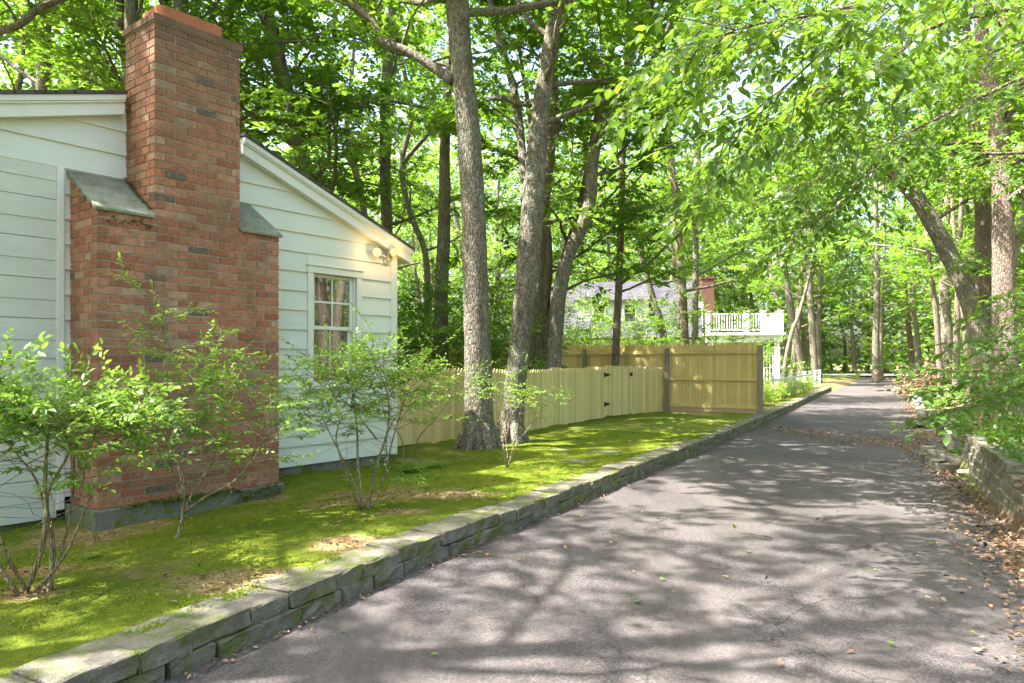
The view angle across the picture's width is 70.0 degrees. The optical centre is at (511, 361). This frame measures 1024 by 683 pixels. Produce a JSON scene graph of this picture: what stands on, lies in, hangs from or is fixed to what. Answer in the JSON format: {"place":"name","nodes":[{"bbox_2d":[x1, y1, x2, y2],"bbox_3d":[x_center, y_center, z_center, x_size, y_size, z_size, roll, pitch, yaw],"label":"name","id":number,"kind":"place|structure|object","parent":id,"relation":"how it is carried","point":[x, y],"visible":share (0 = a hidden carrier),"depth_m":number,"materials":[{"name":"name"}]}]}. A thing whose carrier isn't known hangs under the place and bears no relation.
{"place":"outdoors","nodes":[
{"label":"outdoors","id":0,"kind":"place"},
{"bbox_2d":[0,389,817,676],"bbox_3d":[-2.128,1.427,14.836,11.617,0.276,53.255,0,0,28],"label":"lawn","id":1,"kind":"structure","parent":0,"point":[648,422],"depth_m":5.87,"materials":[{"name":"green plant"}]},
{"bbox_2d":[0,327,221,592],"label":"azalea shrub","id":2,"kind":"object","parent":1,"relation":"on","point":[18,418],"visible":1,"depth_m":4.39,"materials":[{"name":"green plant"}]},
{"bbox_2d":[30,252,342,537],"bbox_3d":[-2.347,0.316,5.816,2.054,2.240,1.840,0,0,0],"label":"azalea shrub","id":3,"kind":"object","parent":1,"relation":"on","point":[219,400],"visible":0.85,"depth_m":5.77,"materials":[{"name":"green plant"}]},
{"bbox_2d":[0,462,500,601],"bbox_3d":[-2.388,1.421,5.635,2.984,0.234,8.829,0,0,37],"label":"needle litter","id":4,"kind":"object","parent":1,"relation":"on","point":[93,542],"visible":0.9,"depth_m":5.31,"materials":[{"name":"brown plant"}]},
{"bbox_2d":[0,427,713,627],"bbox_3d":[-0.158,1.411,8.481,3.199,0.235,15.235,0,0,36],"label":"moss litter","id":5,"kind":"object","parent":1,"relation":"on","point":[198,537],"visible":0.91,"depth_m":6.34,"materials":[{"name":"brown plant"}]},
{"bbox_2d":[247,302,468,509],"bbox_3d":[-1.382,0.413,6.867,2.062,1.956,1.862,0,0,-18],"label":"azalea shrub","id":6,"kind":"object","parent":1,"relation":"on","point":[371,359],"visible":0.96,"depth_m":6.79,"materials":[{"name":"green plant"}]},
{"bbox_2d":[293,3,507,369],"bbox_3d":[-3.867,-6.906,20.004,5.743,16.774,7.130,0,0,-42],"label":"oak tree","id":7,"kind":"object","parent":1,"relation":"on","point":[393,68],"visible":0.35,"depth_m":19.87,"materials":[{"name":"green plant"}]},
{"bbox_2d":[343,353,491,469],"bbox_3d":[-1.252,0.617,9.270,2.060,1.552,1.551,0,0,-19],"label":"azalea shrub","id":8,"kind":"object","parent":1,"relation":"on","point":[437,394],"visible":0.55,"depth_m":9.40,"materials":[{"name":"green plant"}]},
{"bbox_2d":[455,346,575,466],"bbox_3d":[0.064,0.561,9.213,1.546,1.569,1.224,0,0,0],"label":"azalea shrub","id":9,"kind":"object","parent":1,"relation":"on","point":[494,387],"visible":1,"depth_m":9.29,"materials":[{"name":"green plant"}]},
{"bbox_2d":[287,0,756,450],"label":"oak tree","id":10,"kind":"object","parent":1,"relation":"on","point":[472,434],"visible":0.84,"depth_m":11.30,"materials":[{"name":"green plant"}]},
{"bbox_2d":[419,0,816,444],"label":"oak tree","id":11,"kind":"object","parent":1,"relation":"on","point":[532,163],"visible":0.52,"depth_m":12.19,"materials":[{"name":"green plant"}]},
{"bbox_2d":[517,3,734,366],"bbox_3d":[3.125,-5.920,20.099,4.344,14.940,5.855,0,0,-44],"label":"maple tree","id":12,"kind":"object","parent":1,"relation":"on","point":[619,282],"visible":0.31,"depth_m":20.20,"materials":[{"name":"green plant"}]},
{"bbox_2d":[763,376,819,405],"bbox_3d":[10.587,0.978,28.320,1.461,0.821,20.300,0,0,27],"label":"hedge","id":13,"kind":"object","parent":1,"relation":"on","point":[806,387],"visible":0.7,"depth_m":26.49,"materials":[{"name":"green plant"}]},
{"bbox_2d":[0,0,1023,363],"label":"sky","id":14,"kind":"structure","parent":0,"point":[735,96],"materials":[{"name":"white"}]},
{"bbox_2d":[164,377,1023,682],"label":"driveway","id":15,"kind":"structure","parent":0,"point":[500,613],"depth_m":4.78,"materials":[{"name":"grey asphalt"}]},
{"bbox_2d":[184,397,819,678],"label":"edge crumbs","id":16,"kind":"object","parent":15,"relation":"on","point":[255,646],"visible":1,"depth_m":5.03,"materials":[{"name":"grey stone"}]},
{"bbox_2d":[237,393,1023,681],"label":"dead leaves","id":17,"kind":"object","parent":15,"relation":"on","point":[966,531],"visible":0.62,"depth_m":6.19,"materials":[{"name":"brown plant"}]},
{"bbox_2d":[754,396,921,453],"bbox_3d":[10.701,1.484,22.715,3.378,0.086,24.408,0,0,27],"label":"leaf debris","id":18,"kind":"object","parent":15,"relation":"on","point":[873,442],"visible":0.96,"depth_m":14.28,"materials":[{"name":"brown plant"}]},
{"bbox_2d":[960,434,1023,520],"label":"retaining wall","id":19,"kind":"structure","parent":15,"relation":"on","point":[988,465],"depth_m":7.86,"materials":[{"name":"stone"}]},
{"bbox_2d":[764,364,1023,581],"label":"ground","id":20,"kind":"structure","parent":0,"point":[1015,526],"depth_m":8.04,"materials":[{"name":"brown soil"}]},
{"bbox_2d":[0,0,104,89],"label":"tree","id":21,"kind":"object","parent":20,"relation":"on","point":[19,50],"visible":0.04,"depth_m":23.64,"materials":[{"name":"green plant"}]},
{"bbox_2d":[0,2,108,89],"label":"tree","id":22,"kind":"object","parent":20,"relation":"on","point":[17,84],"visible":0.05,"depth_m":21.67,"materials":[{"name":"green plant"}]},
{"bbox_2d":[0,0,124,50],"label":"oak tree","id":23,"kind":"object","parent":20,"relation":"on","point":[44,8],"visible":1,"depth_m":12.38,"materials":[{"name":"green plant"}]},
{"bbox_2d":[0,0,146,89],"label":"tree","id":24,"kind":"object","parent":20,"relation":"on","point":[39,82],"visible":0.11,"depth_m":17.77,"materials":[{"name":"green plant"}]},
{"bbox_2d":[9,0,302,97],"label":"oak tree","id":25,"kind":"object","parent":20,"relation":"on","point":[132,11],"visible":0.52,"depth_m":14.91,"materials":[{"name":"green plant"}]},
{"bbox_2d":[0,0,362,142],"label":"tree","id":26,"kind":"object","parent":20,"relation":"on","point":[50,44],"visible":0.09,"depth_m":17.65,"materials":[{"name":"green plant"}]},
{"bbox_2d":[11,0,368,194],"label":"tree","id":27,"kind":"object","parent":20,"relation":"on","point":[106,65],"visible":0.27,"depth_m":14.43,"materials":[{"name":"green plant"}]},
{"bbox_2d":[0,5,414,531],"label":"white house","id":28,"kind":"structure","parent":20,"relation":"on","point":[171,182],"depth_m":7.17,"materials":[{"name":"paint"}]},
{"bbox_2d":[305,263,363,388],"bbox_3d":[-2.319,-0.409,9.396,0.250,1.597,0.920,0,0,38],"label":"window","id":29,"kind":"structure","parent":28,"relation":"in","point":[331,290],"depth_m":9.47,"materials":[{"name":"white paint"}]},
{"bbox_2d":[99,0,359,154],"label":"oak tree","id":30,"kind":"object","parent":20,"relation":"on","point":[263,134],"visible":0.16,"depth_m":19.68,"materials":[{"name":"green plant"}]},
{"bbox_2d":[121,0,377,177],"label":"tree","id":31,"kind":"object","parent":20,"relation":"on","point":[252,101],"visible":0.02,"depth_m":23.42,"materials":[{"name":"green plant"}]},
{"bbox_2d":[106,0,423,203],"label":"tree","id":32,"kind":"object","parent":20,"relation":"on","point":[297,136],"visible":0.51,"depth_m":15.33,"materials":[{"name":"green plant"}]},
{"bbox_2d":[159,0,403,126],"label":"tall oak","id":33,"kind":"object","parent":20,"relation":"on","point":[271,9],"visible":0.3,"depth_m":15.39,"materials":[{"name":"green plant"}]},
{"bbox_2d":[222,0,416,210],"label":"oak tree","id":34,"kind":"object","parent":20,"relation":"on","point":[309,113],"visible":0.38,"depth_m":17.65,"materials":[{"name":"green plant"}]},
{"bbox_2d":[242,1,397,209],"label":"tree","id":35,"kind":"object","parent":20,"relation":"on","point":[295,88],"visible":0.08,"depth_m":34.69,"materials":[{"name":"green plant"}]},
{"bbox_2d":[303,0,430,227],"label":"oak tree","id":36,"kind":"object","parent":20,"relation":"on","point":[358,174],"visible":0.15,"depth_m":25.92,"materials":[{"name":"green plant"}]},
{"bbox_2d":[0,387,831,682],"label":"stone edging","id":37,"kind":"object","parent":20,"relation":"on","point":[175,647],"visible":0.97,"depth_m":4.38,"materials":[{"name":"grey stone"}]},
{"bbox_2d":[334,7,501,269],"bbox_3d":[-4.317,-7.387,31.396,7.328,18.093,8.096,0,0,36],"label":"tree","id":38,"kind":"object","parent":20,"relation":"on","point":[425,153],"visible":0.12,"depth_m":29.64,"materials":[{"name":"green plant"}]},
{"bbox_2d":[397,281,448,371],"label":"sapling","id":39,"kind":"object","parent":20,"relation":"on","point":[425,295],"visible":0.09,"depth_m":19.83,"materials":[{"name":"green plant"}]},
{"bbox_2d":[330,0,521,369],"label":"oak tree","id":40,"kind":"object","parent":20,"relation":"on","point":[401,171],"visible":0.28,"depth_m":22.91,"materials":[{"name":"green plant"}]},
{"bbox_2d":[392,154,462,337],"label":"tree","id":41,"kind":"object","parent":20,"relation":"on","point":[417,247],"visible":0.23,"depth_m":49.51,"materials":[{"name":"green plant"}]},
{"bbox_2d":[394,142,462,336],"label":"tree","id":42,"kind":"object","parent":20,"relation":"on","point":[456,280],"visible":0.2,"depth_m":55.44,"materials":[{"name":"green plant"}]},
{"bbox_2d":[398,311,460,369],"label":"sapling","id":43,"kind":"object","parent":20,"relation":"on","point":[425,326],"visible":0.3,"depth_m":18.12,"materials":[{"name":"green plant"}]},
{"bbox_2d":[397,243,501,370],"bbox_3d":[-2.220,-0.772,18.130,3.907,4.472,2.806,0,0,31],"label":"sapling","id":44,"kind":"object","parent":20,"relation":"on","point":[432,293],"visible":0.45,"depth_m":17.81,"materials":[{"name":"green plant"}]},
{"bbox_2d":[400,7,516,275],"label":"tree","id":45,"kind":"object","parent":20,"relation":"on","point":[458,229],"visible":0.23,"depth_m":45.11,"materials":[{"name":"green plant"}]},
{"bbox_2d":[211,0,730,370],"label":"tall oak","id":46,"kind":"object","parent":20,"relation":"on","point":[443,231],"visible":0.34,"depth_m":17.95,"materials":[{"name":"green plant"}]},
{"bbox_2d":[433,284,534,369],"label":"sapling","id":47,"kind":"object","parent":20,"relation":"on","point":[462,332],"visible":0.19,"depth_m":16.96,"materials":[{"name":"green plant"}]},
{"bbox_2d":[426,277,565,371],"bbox_3d":[-0.390,-0.189,16.291,3.127,3.317,2.370,0,0,10],"label":"sapling","id":48,"kind":"object","parent":20,"relation":"on","point":[542,366],"visible":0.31,"depth_m":16.21,"materials":[{"name":"green plant"}]},
{"bbox_2d":[451,99,568,346],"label":"tree","id":49,"kind":"object","parent":20,"relation":"on","point":[498,274],"visible":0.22,"depth_m":53.65,"materials":[{"name":"green plant"}]},
{"bbox_2d":[0,65,1023,374],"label":"woods","id":50,"kind":"object","parent":20,"relation":"on","point":[892,335],"visible":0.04,"depth_m":83.12,"materials":[{"name":"green plant"}]},
{"bbox_2d":[397,365,662,445],"bbox_3d":[0.785,0.773,15.221,0.190,1.402,11.529,0,0,35],"label":"picket fence","id":51,"kind":"object","parent":20,"relation":"on","point":[603,391],"visible":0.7,"depth_m":15.50,"materials":[{"name":"brown wood"}]},
{"bbox_2d":[489,141,575,305],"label":"tree","id":52,"kind":"object","parent":20,"relation":"on","point":[506,236],"visible":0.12,"depth_m":51.30,"materials":[{"name":"green plant"}]},
{"bbox_2d":[488,249,577,369],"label":"sapling","id":53,"kind":"object","parent":20,"relation":"on","point":[492,299],"visible":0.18,"depth_m":18.48,"materials":[{"name":"green plant"}]},
{"bbox_2d":[414,0,669,370],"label":"oak tree","id":54,"kind":"object","parent":20,"relation":"on","point":[535,340],"visible":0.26,"depth_m":16.67,"materials":[{"name":"green plant"}]},
{"bbox_2d":[451,0,658,338],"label":"oak tree","id":55,"kind":"object","parent":20,"relation":"on","point":[549,271],"visible":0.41,"depth_m":17.41,"materials":[{"name":"green plant"}]},
{"bbox_2d":[489,247,621,346],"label":"sapling","id":56,"kind":"object","parent":20,"relation":"on","point":[585,302],"visible":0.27,"depth_m":29.28,"materials":[{"name":"green plant"}]},
{"bbox_2d":[401,0,719,368],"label":"tree","id":57,"kind":"object","parent":20,"relation":"on","point":[567,197],"visible":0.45,"depth_m":16.88,"materials":[{"name":"green plant"}]},
{"bbox_2d":[518,78,637,281],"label":"tree","id":58,"kind":"object","parent":20,"relation":"on","point":[557,226],"visible":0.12,"depth_m":48.52,"materials":[{"name":"green plant"}]},
{"bbox_2d":[399,342,762,413],"bbox_3d":[-1.145,0.525,22.759,17.190,2.050,0.118,0,0,29],"label":"board fence","id":59,"kind":"object","parent":20,"relation":"on","point":[700,377],"visible":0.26,"depth_m":19.49,"materials":[{"name":"brown wood"}]},
{"bbox_2d":[550,283,613,346],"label":"sapling","id":60,"kind":"object","parent":20,"relation":"on","point":[605,302],"visible":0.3,"depth_m":24.91,"materials":[{"name":"green plant"}]},
{"bbox_2d":[566,152,651,281],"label":"tree","id":61,"kind":"object","parent":20,"relation":"on","point":[608,248],"visible":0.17,"depth_m":51.17,"materials":[{"name":"green plant"}]},
{"bbox_2d":[515,0,723,369],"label":"oak tree","id":62,"kind":"object","parent":20,"relation":"on","point":[562,274],"visible":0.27,"depth_m":16.06,"materials":[{"name":"green plant"}]},
{"bbox_2d":[607,313,678,345],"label":"sapling","id":63,"kind":"object","parent":20,"relation":"on","point":[640,334],"visible":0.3,"depth_m":29.02,"materials":[{"name":"green plant"}]},
{"bbox_2d":[558,6,739,345],"bbox_3d":[4.798,-8.167,29.955,8.107,19.503,5.418,0,0,-34],"label":"oak tree","id":64,"kind":"object","parent":20,"relation":"on","point":[651,293],"visible":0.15,"depth_m":29.93,"materials":[{"name":"green plant"}]},
{"bbox_2d":[621,284,711,345],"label":"sapling","id":65,"kind":"object","parent":20,"relation":"on","point":[647,309],"visible":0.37,"depth_m":29.89,"materials":[{"name":"green plant"}]},
{"bbox_2d":[551,276,785,386],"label":"cape house","id":66,"kind":"structure","parent":20,"relation":"on","point":[772,324],"depth_m":38.34,"materials":[{"name":"white paint"}]},
{"bbox_2d":[614,132,733,322],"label":"tree","id":67,"kind":"object","parent":20,"relation":"on","point":[689,235],"visible":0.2,"depth_m":55.35,"materials":[{"name":"green plant"}]},
{"bbox_2d":[658,185,733,328],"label":"tree","id":68,"kind":"object","parent":20,"relation":"on","point":[711,237],"visible":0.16,"depth_m":58.39,"materials":[{"name":"green plant"}]},
{"bbox_2d":[596,0,806,344],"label":"maple tree","id":69,"kind":"object","parent":20,"relation":"on","point":[696,274],"visible":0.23,"depth_m":27.91,"materials":[{"name":"green plant"}]},
{"bbox_2d":[652,283,755,345],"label":"sapling","id":70,"kind":"object","parent":20,"relation":"on","point":[675,309],"visible":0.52,"depth_m":26.57,"materials":[{"name":"green plant"}]},
{"bbox_2d":[580,2,829,345],"bbox_3d":[6.566,-8.280,26.558,9.369,19.812,5.925,0,0,0],"label":"maple tree","id":71,"kind":"object","parent":20,"relation":"on","point":[675,185],"visible":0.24,"depth_m":26.86,"materials":[{"name":"green plant"}]},
{"bbox_2d":[663,157,750,331],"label":"tree","id":72,"kind":"object","parent":20,"relation":"on","point":[717,292],"visible":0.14,"depth_m":65.77,"materials":[{"name":"green plant"}]},
{"bbox_2d":[688,167,789,345],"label":"tree","id":73,"kind":"object","parent":20,"relation":"on","point":[728,288],"visible":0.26,"depth_m":62.97,"materials":[{"name":"green plant"}]},
{"bbox_2d":[701,166,783,326],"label":"tree","id":74,"kind":"object","parent":20,"relation":"on","point":[743,301],"visible":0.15,"depth_m":66.69,"materials":[{"name":"green plant"}]},
{"bbox_2d":[715,120,820,376],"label":"tree","id":75,"kind":"object","parent":20,"relation":"on","point":[776,295],"visible":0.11,"depth_m":59.37,"materials":[{"name":"green plant"}]},
{"bbox_2d":[727,88,845,378],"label":"roadside tree","id":76,"kind":"object","parent":20,"relation":"on","point":[796,335],"visible":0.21,"depth_m":45.84,"materials":[{"name":"green plant"}]},
{"bbox_2d":[571,0,1023,311],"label":"beech tree","id":77,"kind":"object","parent":20,"relation":"on","point":[807,107],"visible":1,"depth_m":5.77,"materials":[{"name":"green plant"}]},
{"bbox_2d":[726,58,875,381],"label":"roadside tree","id":78,"kind":"object","parent":20,"relation":"on","point":[793,327],"visible":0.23,"depth_m":43.94,"materials":[{"name":"green plant"}]},
{"bbox_2d":[746,113,862,382],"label":"roadside tree","id":79,"kind":"object","parent":20,"relation":"on","point":[818,320],"visible":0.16,"depth_m":45.88,"materials":[{"name":"green plant"}]},
{"bbox_2d":[760,166,848,373],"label":"tree","id":80,"kind":"object","parent":20,"relation":"on","point":[804,341],"visible":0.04,"depth_m":65.25,"materials":[{"name":"green plant"}]},
{"bbox_2d":[736,138,874,379],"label":"tree","id":81,"kind":"object","parent":20,"relation":"on","point":[841,313],"visible":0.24,"depth_m":53.35,"materials":[{"name":"green plant"}]},
{"bbox_2d":[759,95,865,383],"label":"roadside tree","id":82,"kind":"object","parent":20,"relation":"on","point":[812,338],"visible":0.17,"depth_m":44.84,"materials":[{"name":"green plant"}]},
{"bbox_2d":[770,205,859,339],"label":"tree","id":83,"kind":"object","parent":20,"relation":"on","point":[827,324],"visible":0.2,"depth_m":61.41,"materials":[{"name":"green plant"}]},
{"bbox_2d":[815,218,885,372],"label":"tree","id":84,"kind":"object","parent":20,"relation":"on","point":[853,346],"visible":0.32,"depth_m":84.33,"materials":[{"name":"green plant"}]},
{"bbox_2d":[729,0,1023,398],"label":"oak tree","id":85,"kind":"object","parent":20,"relation":"on","point":[943,244],"visible":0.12,"depth_m":18.39,"materials":[{"name":"green plant"}]},
{"bbox_2d":[835,132,920,379],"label":"roadside tree","id":86,"kind":"object","parent":20,"relation":"on","point":[881,315],"visible":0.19,"depth_m":55.93,"materials":[{"name":"green wood"}]},
{"bbox_2d":[826,85,938,382],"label":"roadside tree","id":87,"kind":"object","parent":20,"relation":"on","point":[876,331],"visible":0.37,"depth_m":51.83,"materials":[{"name":"green plant"}]},
{"bbox_2d":[837,168,961,369],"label":"tree","id":88,"kind":"object","parent":20,"relation":"on","point":[911,353],"visible":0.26,"depth_m":57.74,"materials":[{"name":"green plant"}]},
{"bbox_2d":[863,181,963,377],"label":"tree","id":89,"kind":"object","parent":20,"relation":"on","point":[917,342],"visible":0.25,"depth_m":55.17,"materials":[{"name":"green plant"}]},
{"bbox_2d":[804,0,1023,384],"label":"tree","id":90,"kind":"object","parent":20,"relation":"on","point":[945,320],"visible":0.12,"depth_m":35.26,"materials":[{"name":"green plant"}]},
{"bbox_2d":[873,354,964,393],"bbox_3d":[19.409,0.727,33.776,4.237,2.588,4.752,0,0,39],"label":"brush pile","id":91,"kind":"object","parent":20,"relation":"on","point":[911,382],"visible":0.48,"depth_m":33.74,"materials":[{"name":"brown plant"}]},
{"bbox_2d":[877,53,972,387],"bbox_3d":[18.963,-6.296,33.113,4.726,15.393,4.462,0,0,43],"label":"birch tree","id":92,"kind":"object","parent":20,"relation":"on","point":[938,350],"visible":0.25,"depth_m":32.93,"materials":[{"name":"green plant"}]},
{"bbox_2d":[841,283,1023,445],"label":"beech sapling","id":93,"kind":"object","parent":20,"relation":"on","point":[1006,397],"visible":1,"depth_m":6.45,"materials":[{"name":"green plant"}]},
{"bbox_2d":[848,0,1023,420],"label":"oak tree","id":94,"kind":"object","parent":20,"relation":"on","point":[1003,281],"visible":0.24,"depth_m":14.87,"materials":[{"name":"green plant"}]},
{"bbox_2d":[869,0,1023,404],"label":"oak tree","id":95,"kind":"object","parent":20,"relation":"on","point":[982,230],"visible":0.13,"depth_m":19.87,"materials":[{"name":"green plant"}]},
{"bbox_2d":[886,111,1023,325],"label":"tree","id":96,"kind":"object","parent":20,"relation":"on","point":[968,211],"visible":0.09,"depth_m":37.30,"materials":[{"name":"green plant"}]},
{"bbox_2d":[889,3,1023,388],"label":"tree","id":97,"kind":"object","parent":20,"relation":"on","point":[1019,221],"visible":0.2,"depth_m":28.91,"materials":[{"name":"green plant"}]},
{"bbox_2d":[891,112,1021,378],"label":"tree","id":98,"kind":"object","parent":20,"relation":"on","point":[912,295],"visible":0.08,"depth_m":50.03,"materials":[{"name":"green plant"}]},
{"bbox_2d":[895,44,1023,386],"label":"birch tree","id":99,"kind":"object","parent":20,"relation":"on","point":[957,313],"visible":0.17,"depth_m":30.92,"materials":[{"name":"green plant"}]},
{"bbox_2d":[897,58,1023,374],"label":"birch tree","id":100,"kind":"object","parent":20,"relation":"on","point":[925,272],"visible":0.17,"depth_m":28.98,"materials":[{"name":"green plant"}]},
{"bbox_2d":[911,0,1023,285],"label":"tree","id":101,"kind":"object","parent":20,"relation":"on","point":[989,192],"visible":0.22,"depth_m":17.60,"materials":[{"name":"green plant"}]},
{"bbox_2d":[912,383,1023,468],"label":"ground cover","id":102,"kind":"object","parent":20,"relation":"on","point":[1017,438],"visible":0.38,"depth_m":12.72,"materials":[{"name":"green plant"}]},
{"bbox_2d":[937,333,1023,425],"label":"sapling","id":103,"kind":"object","parent":20,"relation":"on","point":[976,366],"visible":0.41,"depth_m":13.03,"materials":[{"name":"green plant"}]},
{"bbox_2d":[969,355,1002,432],"bbox_3d":[8.570,0.579,13.215,0.438,1.401,0.338,0,0,13],"label":"wooden stand","id":104,"kind":"object","parent":20,"relation":"on","point":[972,361],"visible":0.32,"depth_m":13.30,"materials":[{"name":"wood"}]},
{"bbox_2d":[959,366,1023,437],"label":"sapling","id":105,"kind":"object","parent":20,"relation":"on","point":[1005,421],"visible":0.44,"depth_m":11.16,"materials":[{"name":"green plant"}]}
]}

